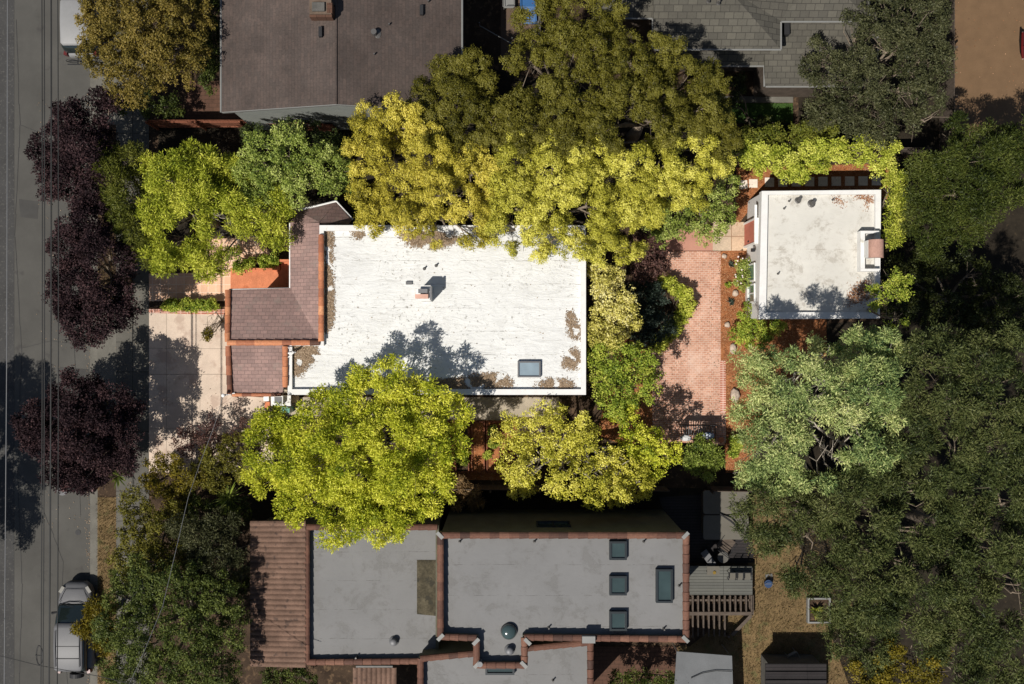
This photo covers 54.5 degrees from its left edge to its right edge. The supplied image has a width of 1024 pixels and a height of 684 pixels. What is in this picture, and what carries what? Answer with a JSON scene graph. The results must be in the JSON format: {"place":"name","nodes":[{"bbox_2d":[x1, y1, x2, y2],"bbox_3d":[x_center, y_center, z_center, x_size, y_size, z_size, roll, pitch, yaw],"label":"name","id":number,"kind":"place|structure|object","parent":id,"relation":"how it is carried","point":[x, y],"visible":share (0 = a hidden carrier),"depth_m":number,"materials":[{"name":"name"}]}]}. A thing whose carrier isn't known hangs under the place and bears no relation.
{"place":"outdoors","nodes":[
{"label":"outdoors","id":0,"kind":"place"},
{"bbox_2d":[4,0,7,683],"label":"overhead cable","id":1,"kind":"object","parent":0,"point":[6,341],"visible":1,"depth_m":43.28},
{"bbox_2d":[0,0,13,683],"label":"old street surface","id":2,"kind":"object","parent":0,"point":[6,267],"visible":1,"depth_m":50.11,"materials":[{"name":"asphalt"}]},
{"bbox_2d":[14,0,89,683],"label":"street","id":3,"kind":"structure","parent":0,"point":[74,80],"depth_m":50.12,"materials":[{"name":"asphalt"}]},
{"bbox_2d":[14,25,80,683],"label":"street cracks","id":4,"kind":"object","parent":3,"relation":"on","point":[21,366],"visible":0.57,"depth_m":50.11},
{"bbox_2d":[19,199,88,394],"bbox_3d":[-22.995,-2.220,50.117,1.753,0.005,10.527,-12,90,0],"label":"street patch","id":5,"kind":"object","parent":3,"relation":"on","point":[28,208],"visible":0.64,"depth_m":50.11,"materials":[{"name":"asphalt"}]},
{"bbox_2d":[51,580,99,678],"bbox_3d":[-21.656,14.256,49.245,2.150,1.741,4.680,0,90,0],"label":"parked car","id":6,"kind":"object","parent":3,"relation":"on","point":[75,654],"visible":0.77,"depth_m":48.78,"materials":[{"name":"silver metal"}]},
{"bbox_2d":[60,0,105,57],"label":"parked car","id":7,"kind":"object","parent":3,"relation":"on","point":[70,30],"visible":0.57,"depth_m":48.44,"materials":[{"name":"white paint"}]},
{"bbox_2d":[116,0,148,683],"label":"sidewalk","id":8,"kind":"structure","parent":0,"point":[132,358],"depth_m":49.99,"materials":[{"name":"concrete"}]},
{"bbox_2d":[23,84,131,217],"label":"plum tree","id":9,"kind":"object","parent":8,"relation":"on","point":[71,153],"visible":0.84,"depth_m":45.72,"materials":[{"name":"purple plant"}]},
{"bbox_2d":[41,186,144,352],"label":"plum tree","id":10,"kind":"object","parent":8,"relation":"on","point":[81,257],"visible":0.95,"depth_m":45.45,"materials":[{"name":"purple plant"}]},
{"bbox_2d":[69,594,125,657],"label":"overhanging shrub","id":11,"kind":"object","parent":8,"relation":"on","point":[89,610],"visible":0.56,"depth_m":46.98,"materials":[{"name":"green plant"}]},
{"bbox_3d":[-19.372,-34.000,45.050,1.176,10.500,0.340,0,90,0],"label":"utility pole","id":12,"kind":"object","parent":8,"relation":"on","visible":0},
{"bbox_2d":[40,0,42,683],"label":"overhead cable","id":13,"kind":"object","parent":12,"relation":"attached to","point":[42,339],"visible":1,"depth_m":41.76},
{"bbox_2d":[42,0,44,683],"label":"overhead cable","id":14,"kind":"object","parent":12,"relation":"attached to","point":[44,352],"visible":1,"depth_m":41.66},
{"bbox_2d":[48,0,51,683],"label":"overhead cable","id":15,"kind":"object","parent":12,"relation":"attached to","point":[50,322],"visible":1,"depth_m":40.56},
{"bbox_2d":[57,0,58,683],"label":"overhead cable","id":16,"kind":"object","parent":12,"relation":"attached to","point":[58,339],"visible":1,"depth_m":42.57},
{"bbox_2d":[149,237,266,300],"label":"front path","id":17,"kind":"structure","parent":0,"point":[180,285],"depth_m":49.98,"materials":[{"name":"concrete"}]},
{"bbox_2d":[223,244,280,275],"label":"porch shrub","id":18,"kind":"object","parent":17,"relation":"on","point":[268,261],"visible":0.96,"depth_m":49.14,"materials":[{"name":"green plant"}]},
{"bbox_2d":[149,313,272,472],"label":"driveway","id":19,"kind":"structure","parent":0,"point":[184,330],"depth_m":49.99,"materials":[{"name":"concrete"}]},
{"bbox_2d":[168,411,267,463],"bbox_3d":[-14.093,4.689,48.722,4.866,2.792,2.664,0,90,0],"label":"russet shrub","id":20,"kind":"object","parent":19,"relation":"on","point":[199,438],"visible":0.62,"depth_m":48.15,"materials":[{"name":"brown plant"}]},
{"bbox_2d":[189,431,253,496],"bbox_3d":[-13.842,5.892,48.335,3.683,3.558,2.730,-27,90,0],"label":"golden shrub","id":21,"kind":"object","parent":19,"relation":"on","point":[232,455],"visible":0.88,"depth_m":47.22,"materials":[{"name":"green plant"}]},
{"bbox_2d":[220,0,462,129],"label":"house","id":22,"kind":"structure","parent":0,"point":[333,62],"depth_m":44.85,"materials":[{"name":"brown"}]},
{"bbox_2d":[286,397,558,419],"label":"side path","id":23,"kind":"structure","parent":0,"point":[489,408],"depth_m":49.98,"materials":[{"name":"concrete"}]},
{"bbox_2d":[186,81,676,683],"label":"side yard paving","id":24,"kind":"structure","parent":0,"point":[200,105],"depth_m":49.98,"materials":[{"name":"concrete"}]},
{"bbox_2d":[501,0,535,68],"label":"tan patio","id":25,"kind":"structure","parent":0,"point":[507,32],"depth_m":49.98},
{"bbox_2d":[98,0,942,683],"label":"yard soil","id":26,"kind":"structure","parent":0,"point":[486,14],"depth_m":50.00,"materials":[{"name":"soil"}]},
{"bbox_2d":[95,215,115,683],"bbox_3d":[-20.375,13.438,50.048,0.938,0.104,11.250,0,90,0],"label":"dry verge","id":27,"kind":"structure","parent":26,"relation":"on","point":[108,524],"depth_m":50.00,"materials":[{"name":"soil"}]},
{"bbox_2d":[97,37,115,421],"bbox_3d":[-20.375,-5.312,50.043,0.938,0.114,20.000,0,90,0],"label":"planting strip","id":28,"kind":"object","parent":26,"relation":"on","point":[106,361],"visible":0.29,"depth_m":49.99,"materials":[{"name":"concrete"}]},
{"bbox_2d":[8,364,147,496],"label":"plum tree","id":29,"kind":"object","parent":28,"relation":"on","point":[90,412],"visible":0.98,"depth_m":45.85,"materials":[{"name":"purple plant"}]},
{"bbox_2d":[99,84,185,121],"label":"verge bush","id":30,"kind":"object","parent":26,"relation":"on","point":[166,111],"visible":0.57,"depth_m":48.46,"materials":[{"name":"green plant"}]},
{"bbox_2d":[74,0,217,110],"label":"ochre tree","id":31,"kind":"object","parent":26,"relation":"on","point":[159,43],"visible":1,"depth_m":44.18,"materials":[{"name":"yellow plant"}]},
{"bbox_2d":[104,483,195,583],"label":"olive tree","id":32,"kind":"object","parent":26,"relation":"on","point":[150,530],"visible":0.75,"depth_m":46.68,"materials":[{"name":"green plant"}]},
{"bbox_2d":[89,550,252,683],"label":"green tree","id":33,"kind":"object","parent":26,"relation":"on","point":[192,615],"visible":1,"depth_m":44.70,"materials":[{"name":"green plant"}]},
{"bbox_2d":[137,450,209,512],"bbox_3d":[-16.303,6.788,48.395,3.540,3.445,2.967,19,90,0],"label":"olive shrub","id":34,"kind":"object","parent":26,"relation":"on","point":[154,482],"visible":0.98,"depth_m":47.51,"materials":[{"name":"green plant"}]},
{"bbox_2d":[107,483,252,601],"bbox_3d":[-16.067,9.687,48.607,7.278,3.024,5.856,0,90,0],"label":"dark bush","id":35,"kind":"object","parent":26,"relation":"on","point":[194,501],"visible":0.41,"depth_m":47.95,"materials":[{"name":"green plant"}]},
{"bbox_2d":[160,297,220,314],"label":"box hedge","id":36,"kind":"object","parent":26,"relation":"on","point":[185,304],"visible":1,"depth_m":49.41,"materials":[{"name":"green plant"}]},
{"bbox_2d":[190,0,219,96],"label":"conifer bush","id":37,"kind":"object","parent":26,"relation":"on","point":[206,76],"visible":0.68,"depth_m":46.86,"materials":[{"name":"green plant"}]},
{"bbox_2d":[162,506,259,592],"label":"dusky tree","id":38,"kind":"object","parent":26,"relation":"on","point":[224,540],"visible":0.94,"depth_m":45.81,"materials":[{"name":"green plant"}]},
{"bbox_2d":[231,259,288,288],"bbox_3d":[-12.488,-3.263,49.485,3.139,1.070,1.612,0,90,0],"label":"porch","id":39,"kind":"object","parent":26,"relation":"on","point":[277,277],"visible":0.57,"depth_m":49.65,"materials":[{"name":"tile"}]},
{"bbox_2d":[258,667,317,683],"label":"foundation shrub","id":40,"kind":"object","parent":26,"relation":"on","point":[286,673],"visible":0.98,"depth_m":48.25,"materials":[{"name":"green plant"}]},
{"bbox_2d":[237,352,475,553],"bbox_3d":[-6.939,4.867,45.657,10.771,8.926,8.857,0,90,0],"label":"ash tree","id":41,"kind":"object","parent":26,"relation":"on","point":[364,441],"visible":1,"depth_m":43.13,"materials":[{"name":"green plant"}]},
{"bbox_2d":[224,200,585,405],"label":"house","id":42,"kind":"structure","parent":26,"relation":"on","point":[265,328],"depth_m":45.67,"materials":[{"name":"beige paint"}]},
{"bbox_2d":[293,231,580,388],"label":"leaf litter","id":43,"kind":"object","parent":42,"relation":"on","point":[483,379],"visible":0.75,"depth_m":45.64,"materials":[{"name":"plant"}]},
{"bbox_2d":[250,510,689,683],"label":"house","id":44,"kind":"structure","parent":26,"relation":"on","point":[508,597],"depth_m":45.40,"materials":[{"name":"grey paint"}]},
{"bbox_2d":[366,484,669,493],"bbox_3d":[-0.304,7.254,49.125,15.983,1.750,0.156,0,90,0],"label":"fence","id":45,"kind":"object","parent":26,"relation":"on","point":[655,489],"visible":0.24,"depth_m":48.95,"materials":[{"name":"brown wood"}]},
{"bbox_2d":[476,123,649,269],"bbox_3d":[2.305,-6.253,45.799,7.851,8.629,6.104,0,90,0],"label":"cypress tree","id":46,"kind":"object","parent":26,"relation":"on","point":[530,211],"visible":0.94,"depth_m":42.82,"materials":[{"name":"yellow plant"}]},
{"bbox_2d":[489,396,657,511],"bbox_3d":[2.884,5.149,47.076,7.973,6.088,5.408,0,90,0],"label":"yellow tree","id":47,"kind":"object","parent":26,"relation":"on","point":[568,449],"visible":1,"depth_m":45.40,"materials":[{"name":"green plant"}]},
{"bbox_2d":[158,0,1023,683],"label":"leaf mould","id":48,"kind":"object","parent":26,"relation":"on","point":[1002,248],"visible":0.29,"depth_m":49.99,"materials":[{"name":"soil"}]},
{"bbox_2d":[90,137,176,271],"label":"feathery tree","id":49,"kind":"object","parent":48,"relation":"on","point":[115,195],"visible":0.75,"depth_m":45.09,"materials":[{"name":"green plant"}]},
{"bbox_2d":[133,136,232,286],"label":"feathery tree","id":50,"kind":"object","parent":48,"relation":"on","point":[158,166],"visible":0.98,"depth_m":44.57,"materials":[{"name":"green plant"}]},
{"bbox_2d":[145,120,337,131],"bbox_3d":[-13.272,-10.676,49.125,9.109,1.750,0.233,1,90,0],"label":"fence","id":51,"kind":"object","parent":48,"relation":"on","point":[204,124],"visible":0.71,"depth_m":49.01,"materials":[{"name":"wood"}]},
{"bbox_2d":[203,150,297,284],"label":"feathery tree","id":52,"kind":"object","parent":48,"relation":"on","point":[274,217],"visible":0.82,"depth_m":45.11,"materials":[{"name":"green plant"}]},
{"bbox_2d":[229,119,354,211],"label":"laurel tree","id":53,"kind":"object","parent":48,"relation":"on","point":[290,168],"visible":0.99,"depth_m":44.52,"materials":[{"name":"green plant"}]},
{"bbox_2d":[239,115,347,156],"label":"laurel tree","id":54,"kind":"object","parent":48,"relation":"on","point":[317,136],"visible":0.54,"depth_m":45.98,"materials":[{"name":"green plant"}]},
{"bbox_2d":[337,90,507,251],"bbox_3d":[-3.921,-7.413,45.849,7.496,8.533,6.818,0,90,0],"label":"cypress tree","id":55,"kind":"object","parent":48,"relation":"on","point":[428,198],"visible":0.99,"depth_m":43.11,"materials":[{"name":"yellow plant"}]},
{"bbox_2d":[395,43,525,170],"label":"cypress tree","id":56,"kind":"object","parent":48,"relation":"on","point":[450,84],"visible":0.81,"depth_m":42.91,"materials":[{"name":"green plant"}]},
{"bbox_2d":[445,474,486,512],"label":"pampas tuft","id":57,"kind":"object","parent":48,"relation":"on","point":[477,502],"visible":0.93,"depth_m":48.49,"materials":[{"name":"plant"}]},
{"bbox_2d":[494,0,632,158],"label":"cypress tree","id":58,"kind":"object","parent":48,"relation":"on","point":[568,33],"visible":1,"depth_m":41.75,"materials":[{"name":"green plant"}]},
{"bbox_2d":[538,28,744,161],"bbox_3d":[5.637,-10.471,45.353,9.034,9.517,5.784,0,90,0],"label":"cypress tree","id":59,"kind":"object","parent":48,"relation":"on","point":[713,113],"visible":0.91,"depth_m":41.88,"materials":[{"name":"green plant"}]},
{"bbox_2d":[558,128,738,233],"bbox_3d":[6.007,-7.101,45.604,8.182,9.015,4.650,0,90,0],"label":"cypress tree","id":60,"kind":"object","parent":48,"relation":"on","point":[632,189],"visible":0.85,"depth_m":42.83,"materials":[{"name":"yellow plant"}]},
{"bbox_2d":[725,322,917,506],"bbox_3d":[13.039,3.091,44.914,8.056,10.405,8.043,0,90,0],"label":"silvery tree","id":61,"kind":"object","parent":48,"relation":"on","point":[779,405],"visible":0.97,"depth_m":41.38,"materials":[{"name":"green plant"}]},
{"bbox_2d":[797,0,957,151],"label":"scraggly tree","id":62,"kind":"object","parent":48,"relation":"on","point":[887,33],"visible":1,"depth_m":44.57,"materials":[{"name":"green plant"}]},
{"bbox_2d":[813,584,1023,683],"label":"dull tree","id":63,"kind":"object","parent":48,"relation":"on","point":[982,654],"visible":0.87,"depth_m":41.53,"materials":[{"name":"green plant"}]},
{"bbox_2d":[876,317,1023,491],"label":"dull tree","id":64,"kind":"object","parent":48,"relation":"on","point":[1008,433],"visible":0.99,"depth_m":40.36,"materials":[{"name":"green plant"}]},
{"bbox_2d":[880,242,1023,358],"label":"shaded bush","id":65,"kind":"object","parent":48,"relation":"on","point":[937,310],"visible":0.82,"depth_m":47.66,"materials":[{"name":"green plant"}]},
{"bbox_2d":[898,110,1023,264],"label":"feathery green tree","id":66,"kind":"object","parent":48,"relation":"on","point":[994,176],"visible":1,"depth_m":44.68,"materials":[{"name":"green plant"}]},
{"bbox_2d":[900,450,1023,636],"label":"dull tree","id":67,"kind":"object","parent":48,"relation":"on","point":[966,561],"visible":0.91,"depth_m":40.57,"materials":[{"name":"green plant"}]},
{"bbox_2d":[586,257,643,357],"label":"variegated tree","id":68,"kind":"object","parent":26,"relation":"on","point":[617,309],"visible":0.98,"depth_m":45.61,"materials":[{"name":"yellow plant"}]},
{"bbox_2d":[628,233,671,286],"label":"purple shrub","id":69,"kind":"object","parent":26,"relation":"on","point":[661,261],"visible":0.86,"depth_m":47.90,"materials":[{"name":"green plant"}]},
{"bbox_2d":[625,279,678,351],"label":"juniper","id":70,"kind":"object","parent":26,"relation":"on","point":[648,325],"visible":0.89,"depth_m":48.73,"materials":[{"name":"green plant"}]},
{"bbox_2d":[444,163,888,479],"bbox_3d":[9.404,0.865,50.045,27.327,0.110,12.098,-41,90,0],"label":"mulch bed","id":71,"kind":"object","parent":26,"relation":"on","point":[821,328],"visible":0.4,"depth_m":49.99,"materials":[{"name":"wood"}]},
{"bbox_2d":[472,421,484,472],"bbox_3d":[-1.696,5.260,49.899,0.654,0.242,2.552,0,90,0],"label":"planting bed","id":72,"kind":"object","parent":71,"relation":"on","point":[478,444],"visible":0.86,"depth_m":49.88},
{"bbox_2d":[487,421,499,472],"bbox_3d":[-0.949,5.260,49.899,0.654,0.242,2.552,0,90,0],"label":"planting bed","id":73,"kind":"object","parent":71,"relation":"on","point":[491,466],"visible":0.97,"depth_m":49.88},
{"bbox_2d":[586,338,665,423],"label":"leafy tree","id":74,"kind":"object","parent":71,"relation":"on","point":[615,372],"visible":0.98,"depth_m":45.53,"materials":[{"name":"green plant"}]},
{"bbox_2d":[604,400,683,482],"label":"leafy tree","id":75,"kind":"object","parent":71,"relation":"on","point":[649,451],"visible":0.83,"depth_m":46.29,"materials":[{"name":"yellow plant"}]},
{"bbox_2d":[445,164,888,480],"bbox_3d":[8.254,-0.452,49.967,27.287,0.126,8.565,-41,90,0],"label":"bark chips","id":76,"kind":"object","parent":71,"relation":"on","point":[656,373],"visible":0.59,"depth_m":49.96,"materials":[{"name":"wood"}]},
{"bbox_2d":[732,256,751,292],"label":"rose bush","id":77,"kind":"object","parent":71,"relation":"on","point":[741,278],"visible":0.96,"depth_m":49.03,"materials":[{"name":"green plant"}]},
{"bbox_2d":[726,301,787,351],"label":"yellow bush","id":78,"kind":"object","parent":71,"relation":"on","point":[744,332],"visible":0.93,"depth_m":48.78,"materials":[{"name":"green plant"}]},
{"bbox_2d":[717,250,820,473],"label":"mulch chips","id":79,"kind":"object","parent":71,"relation":"on","point":[742,297],"visible":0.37,"depth_m":49.96,"materials":[{"name":"wood"}]},
{"bbox_2d":[736,133,903,184],"bbox_3d":[14.430,-8.599,47.900,7.752,4.429,2.332,-3,90,0],"label":"boundary hedge","id":80,"kind":"object","parent":71,"relation":"on","point":[819,161],"visible":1,"depth_m":46.52,"materials":[{"name":"green plant"}]},
{"bbox_2d":[648,272,697,354],"bbox_3d":[8.027,-1.392,49.431,2.299,1.364,4.254,6,90,0],"label":"clipped hedge","id":81,"kind":"object","parent":26,"relation":"on","point":[674,287],"visible":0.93,"depth_m":49.12,"materials":[{"name":"green plant"}]},
{"bbox_2d":[666,227,712,250],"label":"pink slab","id":82,"kind":"structure","parent":26,"relation":"on","point":[687,244],"depth_m":49.98,"materials":[{"name":"concrete"}]},
{"bbox_2d":[642,174,744,249],"bbox_3d":[8.876,-5.900,48.137,5.424,3.964,3.026,-23,90,0],"label":"shrub","id":83,"kind":"object","parent":26,"relation":"on","point":[719,194],"visible":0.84,"depth_m":47.16,"materials":[{"name":"green plant"}]},
{"bbox_2d":[680,432,728,483],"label":"loquat shrub","id":84,"kind":"object","parent":26,"relation":"on","point":[694,458],"visible":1,"depth_m":48.00,"materials":[{"name":"green plant"}]},
{"bbox_2d":[689,566,753,637],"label":"pergola","id":85,"kind":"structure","parent":26,"relation":"on","point":[702,582],"depth_m":49.38,"materials":[{"name":"grey wood"}]},
{"bbox_2d":[713,222,746,250],"bbox_3d":[11.031,-5.312,50.041,1.875,0.118,1.437,0,90,0],"label":"flagstone landing","id":86,"kind":"object","parent":26,"relation":"on","point":[732,239],"visible":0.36,"depth_m":49.98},
{"bbox_2d":[592,0,877,96],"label":"house","id":87,"kind":"structure","parent":26,"relation":"on","point":[764,41],"depth_m":45.35,"materials":[{"name":"grey"}]},
{"bbox_2d":[720,96,792,102],"bbox_3d":[12.000,-12.188,50.025,4.250,0.150,0.313,0,90,0],"label":"concrete strip","id":88,"kind":"object","parent":26,"relation":"on","point":[750,99],"visible":0.64,"depth_m":49.95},
{"bbox_2d":[740,118,839,152],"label":"boundary hedge","id":89,"kind":"object","parent":26,"relation":"on","point":[778,138],"visible":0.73,"depth_m":46.76,"materials":[{"name":"green plant"}]},
{"bbox_2d":[761,654,825,683],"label":"shed","id":90,"kind":"structure","parent":26,"relation":"on","point":[784,669],"depth_m":48.00,"materials":[{"name":"grey wood"}]},
{"bbox_2d":[743,190,883,318],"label":"cottage","id":91,"kind":"structure","parent":26,"relation":"on","point":[811,253],"depth_m":47.15,"materials":[{"name":"white paint"}]},
{"bbox_2d":[743,218,758,247],"bbox_3d":[11.736,-5.338,48.820,0.270,2.360,1.250,0,90,0],"label":"door","id":92,"kind":"structure","parent":91,"relation":"in","point":[751,227],"depth_m":48.40,"materials":[{"name":"metal"}]},
{"bbox_2d":[831,195,873,307],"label":"rusty leaf litter","id":93,"kind":"object","parent":91,"relation":"on","point":[863,287],"visible":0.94,"depth_m":47.12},
{"bbox_2d":[864,265,915,334],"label":"thin tree","id":94,"kind":"object","parent":26,"relation":"on","point":[897,281],"visible":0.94,"depth_m":44.09,"materials":[{"name":"green plant"}]},
{"bbox_2d":[880,168,909,250],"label":"side hedge","id":95,"kind":"object","parent":26,"relation":"on","point":[895,232],"visible":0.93,"depth_m":46.62,"materials":[{"name":"green plant"}]},
{"bbox_2d":[939,0,957,151],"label":"fence","id":96,"kind":"object","parent":26,"relation":"on","point":[949,88],"visible":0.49,"depth_m":48.94,"materials":[{"name":"brown wood"}]},
{"bbox_2d":[651,251,725,442],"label":"brick patio","id":97,"kind":"structure","parent":0,"point":[699,394],"depth_m":49.98,"materials":[{"name":"brick"}]},
{"bbox_2d":[659,494,754,562],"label":"shaded patio","id":98,"kind":"structure","parent":0,"point":[683,513],"depth_m":49.98,"materials":[{"name":"concrete"}]},
{"bbox_2d":[701,489,748,539],"bbox_3d":[10.550,8.529,49.346,2.236,1.269,2.419,0,90,0],"label":"hot tub","id":99,"kind":"object","parent":98,"relation":"on","point":[717,520],"visible":0.7,"depth_m":49.02,"materials":[{"name":"grey plastic"}]},
{"bbox_2d":[724,103,792,122],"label":"green lawn","id":100,"kind":"structure","parent":0,"point":[770,106],"depth_m":49.98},
{"bbox_2d":[725,71,789,137],"bbox_3d":[11.716,-11.083,48.724,4.150,2.777,1.886,43,90,0],"label":"night shrub","id":101,"kind":"object","parent":100,"relation":"on","point":[737,84],"visible":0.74,"depth_m":47.99,"materials":[{"name":"green plant"}]},
{"bbox_2d":[677,494,859,683],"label":"dry lawn","id":102,"kind":"structure","parent":0,"point":[717,648],"depth_m":50.00,"materials":[{"name":"plant"}]},
{"bbox_2d":[607,665,676,683],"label":"foundation shrub","id":103,"kind":"object","parent":102,"relation":"on","point":[646,678],"visible":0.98,"depth_m":48.19,"materials":[{"name":"green plant"}]},
{"bbox_2d":[672,642,732,683],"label":"canopy tent","id":104,"kind":"object","parent":102,"relation":"on","point":[697,668],"visible":0.9,"depth_m":47.88,"materials":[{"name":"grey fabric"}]},
{"bbox_2d":[806,596,830,622],"bbox_3d":[15.361,13.435,49.860,1.149,0.320,1.274,0,90,0],"label":"planter box","id":105,"kind":"object","parent":102,"relation":"on","point":[816,601],"visible":0.69,"depth_m":49.80,"materials":[{"name":"wood"}]},
{"bbox_2d":[725,459,975,629],"bbox_3d":[14.177,8.326,44.843,10.191,10.546,7.156,0,90,0],"label":"dull tree","id":106,"kind":"object","parent":102,"relation":"on","point":[821,518],"visible":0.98,"depth_m":41.19,"materials":[{"name":"green plant"}]},
{"bbox_2d":[844,631,952,683],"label":"golden leafed tree","id":107,"kind":"object","parent":102,"relation":"on","point":[927,677],"visible":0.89,"depth_m":42.06,"materials":[{"name":"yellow plant"}]},
{"bbox_2d":[945,0,1023,158],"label":"dirt lot","id":108,"kind":"structure","parent":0,"point":[987,29],"depth_m":50.00,"materials":[{"name":"soil"}]},
{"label":"ground","id":109,"kind":"structure","parent":0,"visible":0},
{"bbox_2d":[90,58,97,683],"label":"kerb","id":110,"kind":"structure","parent":109,"relation":"on","point":[93,509],"depth_m":50.00,"materials":[{"name":"concrete"}]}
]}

